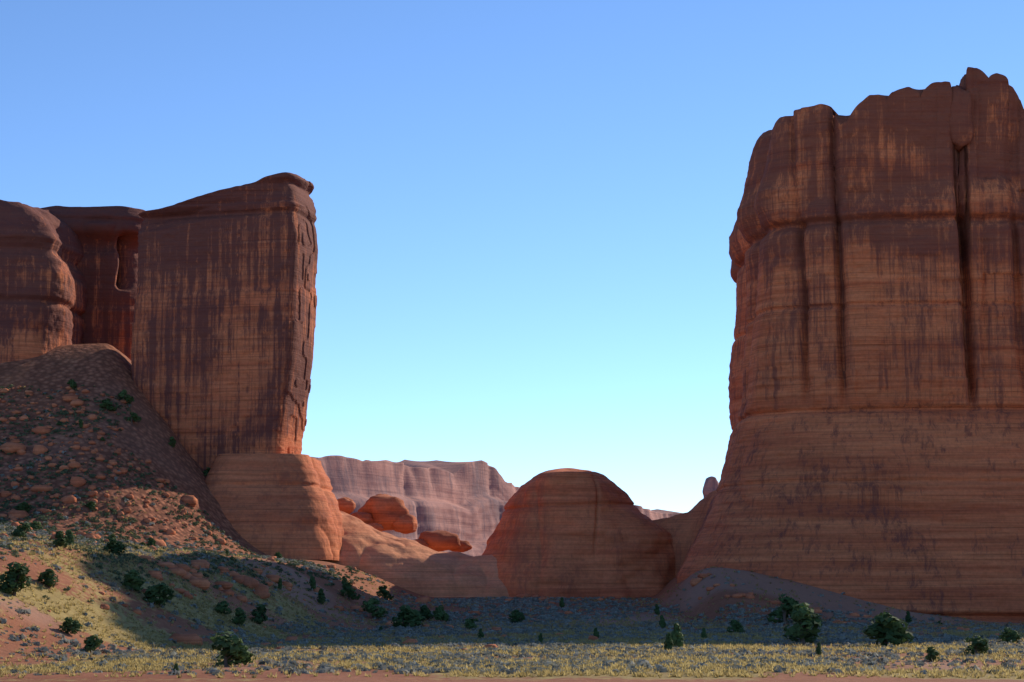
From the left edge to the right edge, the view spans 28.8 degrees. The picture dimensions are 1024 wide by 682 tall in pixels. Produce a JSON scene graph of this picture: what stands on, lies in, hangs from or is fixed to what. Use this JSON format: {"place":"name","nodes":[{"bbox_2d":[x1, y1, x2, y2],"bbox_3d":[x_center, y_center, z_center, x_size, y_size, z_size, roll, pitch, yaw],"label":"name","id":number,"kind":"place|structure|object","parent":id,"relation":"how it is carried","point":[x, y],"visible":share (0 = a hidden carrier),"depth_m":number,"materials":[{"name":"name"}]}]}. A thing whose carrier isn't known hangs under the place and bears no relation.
{"place":"outdoors","nodes":[
{"label":"outdoors","id":0,"kind":"place"},
{"bbox_2d":[311,455,680,556],"bbox_3d":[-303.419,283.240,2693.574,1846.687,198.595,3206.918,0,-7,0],"label":"distant mesa","id":1,"kind":"structure","parent":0,"point":[465,501],"depth_m":2109.39,"materials":[{"name":"brown stone"}]},
{"bbox_2d":[0,379,1021,674],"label":"juniper","id":2,"kind":"object","parent":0,"point":[894,631],"depth_m":381.29,"materials":[{"name":"green plant"}]},
{"bbox_2d":[0,343,1023,681],"bbox_3d":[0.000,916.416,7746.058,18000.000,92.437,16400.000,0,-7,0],"label":"ground","id":3,"kind":"structure","parent":0,"point":[98,369],"depth_m":562.09,"materials":[{"name":"brown soil"}]},
{"bbox_2d":[0,200,87,362],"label":"buttress","id":4,"kind":"structure","parent":3,"relation":"on","point":[43,295],"depth_m":665.23,"materials":[{"name":"brown stone"}]},
{"bbox_2d":[41,206,144,359],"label":"back wall","id":5,"kind":"structure","parent":3,"relation":"on","point":[107,265],"depth_m":703.21,"materials":[{"name":"brown stone"}]},
{"bbox_2d":[0,384,411,602],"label":"rocks","id":6,"kind":"object","parent":3,"relation":"on","point":[112,557],"visible":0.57,"depth_m":570.22,"materials":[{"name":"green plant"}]},
{"bbox_2d":[131,172,317,469],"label":"fin","id":7,"kind":"object","parent":3,"relation":"on","point":[223,330],"visible":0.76,"depth_m":653.60,"materials":[{"name":"brown stone"}]},
{"bbox_2d":[205,454,343,560],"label":"rock pedestal","id":8,"kind":"object","parent":3,"relation":"on","point":[286,505],"visible":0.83,"depth_m":630.07,"materials":[{"name":"brown stone"}]},
{"bbox_2d":[337,494,471,551],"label":"rock outcrops","id":9,"kind":"object","parent":3,"relation":"on","point":[382,512],"visible":0.73,"depth_m":738.64,"materials":[{"name":"brown stone"}]},
{"bbox_2d":[319,511,508,596],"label":"saddle wall","id":10,"kind":"structure","parent":3,"relation":"on","point":[414,566],"depth_m":658.58,"materials":[{"name":"brown stone"}]},
{"bbox_2d":[0,386,1009,650],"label":"loose boulders","id":11,"kind":"object","parent":3,"relation":"on","point":[182,570],"visible":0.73,"depth_m":574.68,"materials":[{"name":"brown stone"}]},
{"bbox_2d":[0,389,1023,675],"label":"sagebrush","id":12,"kind":"object","parent":3,"relation":"on","point":[870,661],"visible":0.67,"depth_m":377.11,"materials":[{"name":"green plant"}]},
{"bbox_2d":[0,386,1023,678],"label":"dry grass tufts","id":13,"kind":"object","parent":3,"relation":"on","point":[142,664],"visible":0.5,"depth_m":337.69,"materials":[{"name":"yellow plant"}]},
{"bbox_2d":[482,468,675,597],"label":"dome","id":14,"kind":"structure","parent":3,"relation":"on","point":[567,532],"depth_m":663.79,"materials":[{"name":"brown stone"}]},
{"bbox_2d":[675,67,1023,622],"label":"tower","id":15,"kind":"structure","parent":3,"relation":"on","point":[875,452],"depth_m":604.14,"materials":[{"name":"brown stone"}]},
{"bbox_2d":[949,85,973,151],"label":"tower chockstone","id":16,"kind":"object","parent":15,"relation":"on","point":[961,126],"visible":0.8,"depth_m":612.09,"materials":[{"name":"brown stone"}]},
{"bbox_2d":[0,0,1023,512],"label":"sky","id":17,"kind":"structure","parent":0,"point":[526,210],"materials":[{"name":"blue"}]},
{"bbox_2d":[651,490,717,575],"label":"ridge","id":18,"kind":"structure","parent":0,"point":[682,529],"depth_m":670.80,"materials":[{"name":"brown stone"}]},
{"bbox_2d":[702,476,718,497],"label":"spire","id":19,"kind":"structure","parent":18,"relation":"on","point":[711,483],"depth_m":1448.83,"materials":[{"name":"brown stone"}]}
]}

